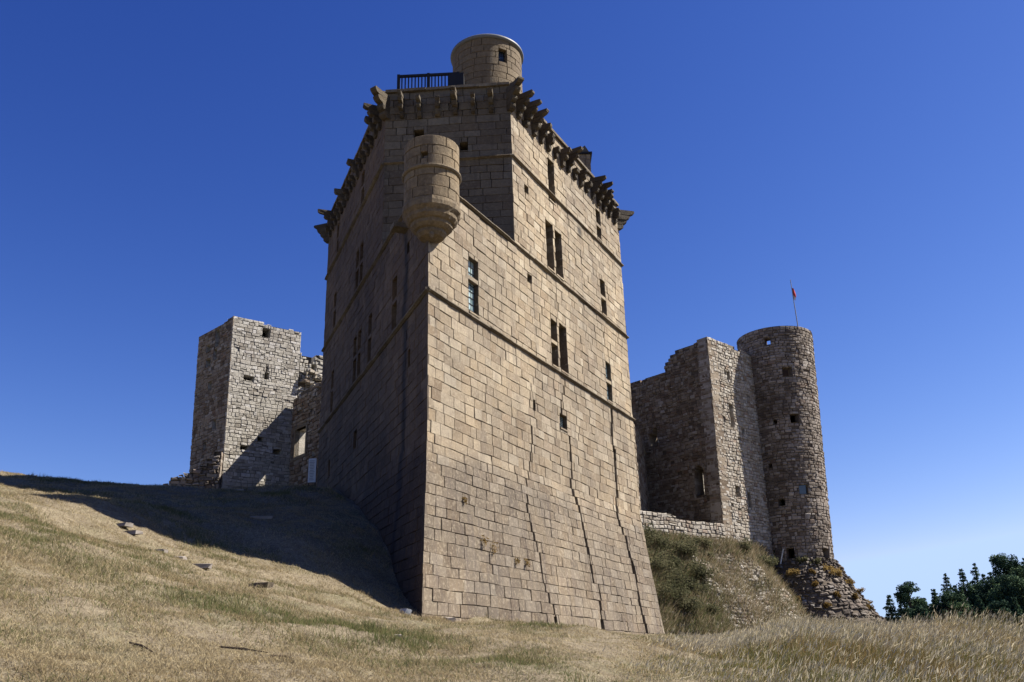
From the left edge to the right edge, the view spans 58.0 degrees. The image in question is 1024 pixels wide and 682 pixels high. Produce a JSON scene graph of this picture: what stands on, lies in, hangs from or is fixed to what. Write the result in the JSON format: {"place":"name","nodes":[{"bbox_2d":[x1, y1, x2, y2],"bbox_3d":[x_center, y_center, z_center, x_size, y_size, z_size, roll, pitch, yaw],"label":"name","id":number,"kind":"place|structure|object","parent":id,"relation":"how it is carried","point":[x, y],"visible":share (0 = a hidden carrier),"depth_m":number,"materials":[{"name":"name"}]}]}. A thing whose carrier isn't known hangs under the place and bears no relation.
{"place":"outdoors","nodes":[
{"label":"outdoors","id":0,"kind":"place"},
{"bbox_2d":[189,316,300,488],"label":"square tower","id":1,"kind":"structure","parent":0,"point":[246,384],"depth_m":66.38,"materials":[{"name":"grey stone"}]},
{"bbox_2d":[0,470,778,681],"bbox_3d":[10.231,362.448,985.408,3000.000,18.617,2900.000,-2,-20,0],"label":"ground","id":2,"kind":"structure","parent":0,"point":[294,557],"depth_m":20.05,"materials":[{"name":"beige plant"}]},
{"bbox_2d":[116,522,133,527],"bbox_3d":[-11.396,5.356,26.816,0.665,0.163,0.352,-7,-21,13],"label":"step stone","id":3,"kind":"object","parent":2,"relation":"on","point":[125,524],"visible":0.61,"depth_m":26.68,"materials":[{"name":"grey stone"}]},
{"bbox_2d":[125,530,142,534],"bbox_3d":[-10.748,5.398,25.938,0.666,0.166,0.340,-4,-20,7],"label":"step stone","id":4,"kind":"object","parent":2,"relation":"on","point":[134,532],"visible":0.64,"depth_m":25.80,"materials":[{"name":"grey stone"}]},
{"bbox_2d":[129,642,152,651],"bbox_3d":[-4.584,3.794,11.454,0.604,0.154,0.053,-18,-26,37],"label":"stick","id":5,"kind":"object","parent":2,"relation":"on","point":[140,645],"visible":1,"depth_m":11.50,"materials":[{"name":"brown wood"}]},
{"bbox_2d":[163,451,223,488],"bbox_3d":[-22.054,10.626,62.583,4.697,5.997,1.686,0,-20,-3],"label":"ruined wall stub","id":6,"kind":"object","parent":2,"relation":"on","point":[209,475],"visible":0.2,"depth_m":62.44,"materials":[{"name":"grey stone"}]},
{"bbox_2d":[194,564,212,568],"bbox_3d":[-7.848,5.656,23.156,0.606,0.188,0.376,2,-21,-9],"label":"step stone","id":7,"kind":"object","parent":2,"relation":"on","point":[206,566],"visible":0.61,"depth_m":23.03,"materials":[{"name":"grey stone"}]},
{"bbox_2d":[219,646,267,652],"bbox_3d":[-3.480,4.009,12.008,0.802,0.117,0.059,-11,-22,23],"label":"stick","id":8,"kind":"object","parent":2,"relation":"on","point":[227,647],"visible":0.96,"depth_m":12.05,"materials":[{"name":"brown wood"}]},
{"bbox_2d":[248,582,273,587],"bbox_3d":[-5.857,5.678,21.515,0.534,0.149,0.312,-6,-21,11],"label":"stone block","id":9,"kind":"object","parent":2,"relation":"on","point":[264,584],"depth_m":21.39,"materials":[{"name":"stone"}]},
{"bbox_2d":[249,516,272,518],"bbox_3d":[-9.109,6.425,33.452,0.921,0.214,0.313,0,-20,-5],"label":"rock","id":10,"kind":"object","parent":2,"relation":"on","point":[264,517],"visible":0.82,"depth_m":33.33,"materials":[{"name":"stone"}]},
{"bbox_2d":[288,382,321,486],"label":"curtain wall","id":11,"kind":"structure","parent":2,"relation":"on","point":[304,449],"depth_m":64.96,"materials":[{"name":"grey stone"}]},
{"bbox_2d":[292,422,308,460],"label":"window frame","id":12,"kind":"structure","parent":11,"relation":"in","point":[304,424],"depth_m":65.49,"materials":[{"name":"stone"}]},
{"bbox_2d":[308,458,316,484],"bbox_3d":[-10.579,7.230,48.837,0.421,2.060,0.115,-4,-20,8],"label":"information board","id":13,"kind":"object","parent":11,"relation":"attached to","point":[312,470],"visible":0.94,"depth_m":48.93,"materials":[{"name":"grey"}]},
{"bbox_2d":[297,353,322,396],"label":"broken wall","id":14,"kind":"structure","parent":2,"relation":"on","point":[310,371],"depth_m":69.28,"materials":[{"name":"grey stone"}]},
{"bbox_2d":[400,608,411,614],"bbox_3d":[-3.087,7.812,26.566,0.233,0.221,0.386,17,-27,-40],"label":"plastic scrap","id":15,"kind":"object","parent":2,"relation":"on","point":[407,610],"visible":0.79,"depth_m":26.48,"materials":[{"name":"white plastic"}]},
{"bbox_2d":[445,617,455,622],"bbox_3d":[-1.862,8.358,27.670,0.329,0.173,0.274,9,-23,-26],"label":"fallen stone","id":16,"kind":"object","parent":2,"relation":"on","point":[451,618],"visible":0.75,"depth_m":27.60,"materials":[{"name":"beige stone"}]},
{"bbox_2d":[314,34,664,634],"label":"castle keep","id":17,"kind":"structure","parent":2,"relation":"on","point":[474,350],"depth_m":38.81,"materials":[{"name":"stone"}]},
{"bbox_2d":[391,296,396,332],"bbox_3d":[-4.471,-1.426,36.075,0.330,2.280,0.680,6,-22,-21],"label":"window","id":18,"kind":"structure","parent":17,"relation":"in","point":[394,303],"depth_m":36.09,"materials":[{"name":"stone"}]},
{"bbox_2d":[468,260,478,317],"bbox_3d":[-1.622,-2.000,34.753,0.535,2.290,0.751,-9,-22,20],"label":"window","id":19,"kind":"structure","parent":17,"relation":"in","point":[472,282],"depth_m":34.85,"materials":[{"name":"stone"}]},
{"bbox_2d":[480,535,488,546],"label":"wall weed","id":20,"kind":"object","parent":17,"relation":"attached to","point":[484,541],"depth_m":31.11,"materials":[{"name":"brown plant"}]},
{"bbox_2d":[490,540,498,553],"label":"wall weed","id":21,"kind":"object","parent":17,"relation":"attached to","point":[493,546],"depth_m":31.58,"materials":[{"name":"brown plant"}]},
{"bbox_2d":[551,338,558,368],"bbox_3d":[1.768,0.587,40.524,0.330,1.260,0.640,-12,-23,25],"label":"window","id":22,"kind":"structure","parent":17,"relation":"in","point":[553,343],"depth_m":40.59,"materials":[{"name":"stone"}]},
{"bbox_2d":[560,416,567,431],"bbox_3d":[2.053,3.570,39.989,0.549,0.680,0.785,-9,-21,19],"label":"window","id":23,"kind":"structure","parent":17,"relation":"in","point":[561,419],"depth_m":40.13,"materials":[{"name":"stone"}]},
{"bbox_2d":[596,222,601,241],"bbox_3d":[4.488,-5.735,48.873,0.330,0.960,0.630,-12,-23,25],"label":"window","id":24,"kind":"structure","parent":17,"relation":"in","point":[598,226],"depth_m":48.91,"materials":[{"name":"stone"}]},
{"bbox_2d":[601,294,607,317],"bbox_3d":[4.598,-1.775,47.404,0.330,1.110,0.640,-12,-23,25],"label":"window","id":25,"kind":"structure","parent":17,"relation":"in","point":[603,298],"depth_m":47.47,"materials":[{"name":"stone"}]},
{"bbox_2d":[605,364,612,403],"bbox_3d":[4.642,2.090,45.992,0.525,2.080,0.729,-9,-22,20],"label":"window","id":26,"kind":"structure","parent":17,"relation":"in","point":[608,382],"depth_m":46.02,"materials":[{"name":"stone"}]},
{"bbox_2d":[630,337,774,567],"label":"ruined hall","id":27,"kind":"structure","parent":2,"relation":"on","point":[698,450],"depth_m":63.41,"materials":[{"name":"stone"}]},
{"bbox_2d":[646,540,801,635],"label":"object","id":28,"kind":"structure","parent":2,"relation":"on","point":[741,611],"depth_m":54.18,"materials":[{"name":"plant"}]},
{"bbox_2d":[645,535,653,544],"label":"shrub","id":29,"kind":"object","parent":28,"relation":"on","point":[648,539],"visible":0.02,"depth_m":52.37,"materials":[{"name":"green plant"}]},
{"bbox_2d":[642,523,668,545],"bbox_3d":[8.007,11.243,53.501,1.897,1.357,1.923,6,-22,-20],"label":"shrub","id":30,"kind":"object","parent":28,"relation":"on","point":[653,534],"visible":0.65,"depth_m":53.13,"materials":[{"name":"green plant"}]},
{"bbox_2d":[649,555,675,572],"bbox_3d":[7.911,12.369,50.926,1.820,1.051,2.291,13,-25,-35],"label":"shrub","id":31,"kind":"object","parent":28,"relation":"on","point":[660,565],"visible":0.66,"depth_m":50.59,"materials":[{"name":"green plant"}]},
{"bbox_2d":[647,548,678,562],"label":"shrub","id":32,"kind":"object","parent":28,"relation":"on","point":[664,552],"visible":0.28,"depth_m":52.17,"materials":[{"name":"green plant"}]},
{"bbox_2d":[653,568,689,584],"bbox_3d":[8.479,13.071,50.762,2.646,1.182,2.019,-2,-20,0],"label":"shrub","id":33,"kind":"object","parent":28,"relation":"on","point":[677,573],"visible":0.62,"depth_m":50.53,"materials":[{"name":"green plant"}]},
{"bbox_2d":[656,579,690,600],"bbox_3d":[8.154,13.325,49.265,2.952,1.251,2.351,-2,-20,0],"label":"shrub","id":34,"kind":"object","parent":28,"relation":"on","point":[670,592],"visible":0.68,"depth_m":48.96,"materials":[{"name":"green plant"}]},
{"bbox_2d":[654,537,700,553],"bbox_3d":[9.530,11.940,53.619,2.908,1.096,2.614,-2,-20,0],"label":"shrub","id":35,"kind":"object","parent":28,"relation":"on","point":[681,544],"visible":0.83,"depth_m":53.35,"materials":[{"name":"green plant"}]},
{"bbox_2d":[640,510,725,540],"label":"parapet wall","id":36,"kind":"structure","parent":28,"relation":"on","point":[665,522],"depth_m":56.60,"materials":[{"name":"stone"}]},
{"bbox_2d":[668,544,698,558],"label":"shrub","id":37,"kind":"object","parent":28,"relation":"on","point":[692,554],"visible":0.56,"depth_m":53.68,"materials":[{"name":"green plant"}]},
{"bbox_2d":[665,555,711,576],"bbox_3d":[9.677,12.683,52.081,3.214,1.270,2.218,-16,-24,33],"label":"shrub","id":38,"kind":"object","parent":28,"relation":"on","point":[677,563],"visible":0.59,"depth_m":51.67,"materials":[{"name":"green plant"}]},
{"bbox_2d":[673,596,704,611],"bbox_3d":[9.311,14.114,49.357,2.072,0.893,1.641,-8,-21,17],"label":"shrub","id":39,"kind":"object","parent":28,"relation":"on","point":[689,604],"visible":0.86,"depth_m":48.94,"materials":[{"name":"green plant"}]},
{"bbox_2d":[677,576,711,593],"bbox_3d":[9.736,13.528,51.045,1.953,1.130,2.254,17,-27,-41],"label":"shrub","id":40,"kind":"object","parent":28,"relation":"on","point":[691,584],"visible":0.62,"depth_m":50.88,"materials":[{"name":"green plant"}]},
{"bbox_2d":[690,564,717,580],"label":"shrub","id":41,"kind":"object","parent":28,"relation":"on","point":[708,572],"visible":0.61,"depth_m":52.42,"materials":[{"name":"green plant"}]},
{"bbox_2d":[700,537,712,548],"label":"shrub","id":42,"kind":"object","parent":28,"relation":"on","point":[708,542],"visible":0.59,"depth_m":56.02,"materials":[{"name":"green plant"}]},
{"bbox_2d":[700,551,714,558],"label":"shrub","id":43,"kind":"object","parent":28,"relation":"on","point":[710,553],"visible":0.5,"depth_m":55.39,"materials":[{"name":"green plant"}]},
{"bbox_2d":[697,603,719,614],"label":"shrub","id":44,"kind":"object","parent":28,"relation":"on","point":[712,606],"visible":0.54,"depth_m":50.47,"materials":[{"name":"green plant"}]},
{"bbox_2d":[643,527,810,634],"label":"bank grass","id":45,"kind":"structure","parent":28,"relation":"on","point":[704,613],"depth_m":53.15,"materials":[{"name":"plant"}]},
{"bbox_2d":[734,537,752,552],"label":"shrub","id":46,"kind":"object","parent":28,"relation":"on","point":[744,544],"visible":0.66,"depth_m":58.25,"materials":[{"name":"green plant"}]},
{"bbox_2d":[757,554,779,566],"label":"shrub","id":47,"kind":"object","parent":28,"relation":"on","point":[767,560],"visible":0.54,"depth_m":58.84,"materials":[{"name":"green plant"}]},
{"bbox_2d":[569,598,1023,681],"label":"tall grass","id":48,"kind":"structure","parent":2,"relation":"on","point":[805,649],"depth_m":16.51,"materials":[{"name":"beige plant"}]},
{"bbox_2d":[737,326,888,625],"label":"round tower","id":49,"kind":"structure","parent":2,"relation":"on","point":[787,402],"depth_m":63.58,"materials":[{"name":"grey stone"}]},
{"bbox_2d":[786,568,800,575],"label":"wall plant","id":50,"kind":"object","parent":49,"relation":"on","point":[792,571],"depth_m":60.45,"materials":[{"name":"plant"}]},
{"bbox_2d":[790,280,797,325],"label":"flagpole","id":51,"kind":"object","parent":49,"relation":"on","point":[794,294],"visible":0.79,"depth_m":70.08,"materials":[{"name":"white metal"}]},
{"bbox_2d":[795,556,808,563],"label":"wall plant","id":52,"kind":"object","parent":49,"relation":"on","point":[804,558],"depth_m":61.03,"materials":[{"name":"green plant"}]},
{"bbox_2d":[809,557,820,565],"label":"wall plant","id":53,"kind":"object","parent":49,"relation":"attached to","point":[817,560],"depth_m":60.87,"materials":[{"name":"green plant"}]},
{"bbox_2d":[811,580,818,586],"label":"wall plant","id":54,"kind":"object","parent":49,"relation":"on","point":[815,583],"depth_m":59.47,"materials":[{"name":"plant"}]},
{"bbox_2d":[823,602,831,607],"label":"wall plant","id":55,"kind":"object","parent":49,"relation":"attached to","point":[826,604],"depth_m":58.32,"materials":[{"name":"plant"}]},
{"bbox_2d":[822,563,835,574],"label":"wall plant","id":56,"kind":"object","parent":49,"relation":"attached to","point":[826,567],"depth_m":60.78,"materials":[{"name":"plant"}]},
{"bbox_2d":[832,567,842,575],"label":"wall plant","id":57,"kind":"object","parent":49,"relation":"attached to","point":[839,571],"depth_m":60.83,"materials":[{"name":"plant"}]},
{"bbox_2d":[844,578,854,583],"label":"wall plant","id":58,"kind":"object","parent":49,"relation":"attached to","point":[849,581],"depth_m":61.05,"materials":[{"name":"plant"}]},
{"bbox_2d":[852,593,858,599],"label":"wall plant","id":59,"kind":"object","parent":49,"relation":"attached to","point":[854,596],"depth_m":59.33,"materials":[{"name":"brown plant"}]},
{"bbox_2d":[853,587,864,593],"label":"wall plant","id":60,"kind":"object","parent":49,"relation":"attached to","point":[860,590],"depth_m":60.99,"materials":[{"name":"brown plant"}]},
{"bbox_2d":[866,604,873,609],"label":"wall plant","id":61,"kind":"object","parent":49,"relation":"attached to","point":[869,606],"depth_m":59.41,"materials":[{"name":"plant"}]},
{"bbox_2d":[882,595,900,623],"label":"spruce tree","id":62,"kind":"object","parent":2,"relation":"on","point":[889,607],"visible":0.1,"depth_m":143.54,"materials":[{"name":"green plant"}]},
{"bbox_2d":[902,604,913,623],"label":"spruce tree","id":63,"kind":"object","parent":2,"relation":"on","point":[907,610],"visible":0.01,"depth_m":139.69,"materials":[{"name":"green plant"}]},
{"bbox_2d":[889,581,928,622],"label":"pine tree","id":64,"kind":"object","parent":2,"relation":"on","point":[906,589],"visible":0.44,"depth_m":141.85,"materials":[{"name":"green plant"}]},
{"bbox_2d":[902,599,933,617],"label":"pine tree","id":65,"kind":"object","parent":2,"relation":"on","point":[926,604],"visible":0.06,"depth_m":143.95,"materials":[{"name":"green plant"}]},
{"bbox_2d":[920,607,931,624],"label":"spruce tree","id":66,"kind":"object","parent":2,"relation":"on","point":[925,612],"visible":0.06,"depth_m":136.78,"materials":[{"name":"green plant"}]},
{"bbox_2d":[929,611,935,620],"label":"spruce tree","id":67,"kind":"object","parent":2,"relation":"on","point":[932,615],"depth_m":138.56,"materials":[{"name":"green plant"}]},
{"bbox_2d":[930,589,938,603],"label":"spruce tree","id":68,"kind":"object","parent":2,"relation":"on","point":[933,591],"visible":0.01,"depth_m":146.36,"materials":[{"name":"green plant"}]},
{"bbox_2d":[931,596,938,612],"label":"spruce tree","id":69,"kind":"object","parent":2,"relation":"on","point":[934,599],"visible":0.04,"depth_m":143.04,"materials":[{"name":"green plant"}]},
{"bbox_2d":[940,596,950,614],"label":"spruce tree","id":70,"kind":"object","parent":2,"relation":"on","point":[942,607],"visible":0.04,"depth_m":140.94,"materials":[{"name":"green plant"}]},
{"bbox_2d":[941,609,949,621],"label":"spruce tree","id":71,"kind":"object","parent":2,"relation":"on","point":[943,610],"depth_m":135.75,"materials":[{"name":"green plant"}]},
{"bbox_2d":[940,573,955,599],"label":"spruce tree","id":72,"kind":"object","parent":2,"relation":"on","point":[946,586],"visible":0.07,"depth_m":150.78,"materials":[{"name":"green plant"}]},
{"bbox_2d":[928,591,969,622],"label":"pine tree","id":73,"kind":"object","parent":2,"relation":"on","point":[951,599],"visible":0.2,"depth_m":140.51,"materials":[{"name":"green plant"}]},
{"bbox_2d":[950,606,959,621],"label":"spruce tree","id":74,"kind":"object","parent":2,"relation":"on","point":[953,609],"visible":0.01,"depth_m":134.97,"materials":[{"name":"green plant"}]},
{"bbox_2d":[955,569,979,613],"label":"spruce tree","id":75,"kind":"object","parent":2,"relation":"on","point":[967,586],"visible":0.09,"depth_m":144.38,"materials":[{"name":"green plant"}]},
{"bbox_2d":[957,586,978,620],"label":"spruce tree","id":76,"kind":"object","parent":2,"relation":"on","point":[960,588],"visible":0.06,"depth_m":140.24,"materials":[{"name":"green plant"}]},
{"bbox_2d":[969,608,977,625],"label":"spruce tree","id":77,"kind":"object","parent":2,"relation":"on","point":[971,610],"visible":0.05,"depth_m":133.61,"materials":[{"name":"green plant"}]},
{"bbox_2d":[965,581,991,613],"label":"pine tree","id":78,"kind":"object","parent":2,"relation":"on","point":[981,590],"visible":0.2,"depth_m":143.72,"materials":[{"name":"green plant"}]},
{"bbox_2d":[970,563,986,587],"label":"spruce tree","id":79,"kind":"object","parent":2,"relation":"on","point":[975,571],"visible":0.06,"depth_m":147.23,"materials":[{"name":"green plant"}]},
{"bbox_2d":[974,595,985,620],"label":"spruce tree","id":80,"kind":"object","parent":2,"relation":"on","point":[979,603],"visible":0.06,"depth_m":137.91,"materials":[{"name":"green plant"}]},
{"bbox_2d":[981,574,987,582],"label":"spruce tree","id":81,"kind":"object","parent":2,"relation":"on","point":[983,576],"visible":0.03,"depth_m":152.12,"materials":[{"name":"green plant"}]},
{"bbox_2d":[985,572,996,590],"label":"spruce tree","id":82,"kind":"object","parent":2,"relation":"on","point":[990,578],"visible":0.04,"depth_m":144.14,"materials":[{"name":"green plant"}]},
{"bbox_2d":[986,580,996,603],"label":"spruce tree","id":83,"kind":"object","parent":2,"relation":"on","point":[992,584],"visible":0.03,"depth_m":142.89,"materials":[{"name":"green plant"}]},
{"bbox_2d":[994,609,1001,623],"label":"spruce tree","id":84,"kind":"object","parent":2,"relation":"on","point":[997,614],"visible":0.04,"depth_m":131.67,"materials":[{"name":"green plant"}]},
{"bbox_2d":[984,599,1016,621],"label":"pine tree","id":85,"kind":"object","parent":2,"relation":"on","point":[1003,605],"visible":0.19,"depth_m":134.38,"materials":[{"name":"green plant"}]},
{"bbox_2d":[984,573,1023,610],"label":"pine tree","id":86,"kind":"object","parent":2,"relation":"on","point":[998,593],"visible":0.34,"depth_m":140.40,"materials":[{"name":"green plant"}]},
{"bbox_2d":[986,553,1023,585],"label":"pine tree","id":87,"kind":"object","parent":2,"relation":"on","point":[1002,563],"visible":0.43,"depth_m":147.19,"materials":[{"name":"green plant"}]},
{"bbox_2d":[998,611,1017,627],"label":"broadleaf tree","id":88,"kind":"object","parent":2,"relation":"on","point":[1014,619],"visible":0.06,"depth_m":128.57,"materials":[{"name":"green plant"}]},
{"bbox_2d":[1001,578,1023,613],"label":"pine tree","id":89,"kind":"object","parent":2,"relation":"on","point":[1017,585],"visible":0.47,"depth_m":138.99,"materials":[{"name":"green plant"}]},
{"bbox_2d":[1010,597,1023,618],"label":"spruce tree","id":90,"kind":"object","parent":2,"relation":"on","point":[1013,603],"visible":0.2,"depth_m":133.96,"materials":[{"name":"green plant"}]},
{"bbox_2d":[1017,616,1023,624],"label":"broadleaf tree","id":91,"kind":"object","parent":2,"relation":"on","point":[1020,617],"visible":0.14,"depth_m":128.11,"materials":[{"name":"green plant"}]},
{"bbox_2d":[0,0,1023,616],"label":"sky","id":92,"kind":"structure","parent":0,"point":[168,167],"materials":[{"name":"blue"}]},
{"label":"terrace ground","id":93,"kind":"structure","parent":0,"visible":0},
{"bbox_2d":[675,532,708,543],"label":"shrub","id":94,"kind":"object","parent":93,"relation":"on","point":[689,536],"visible":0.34,"depth_m":55.95,"materials":[{"name":"green plant"}]}
]}

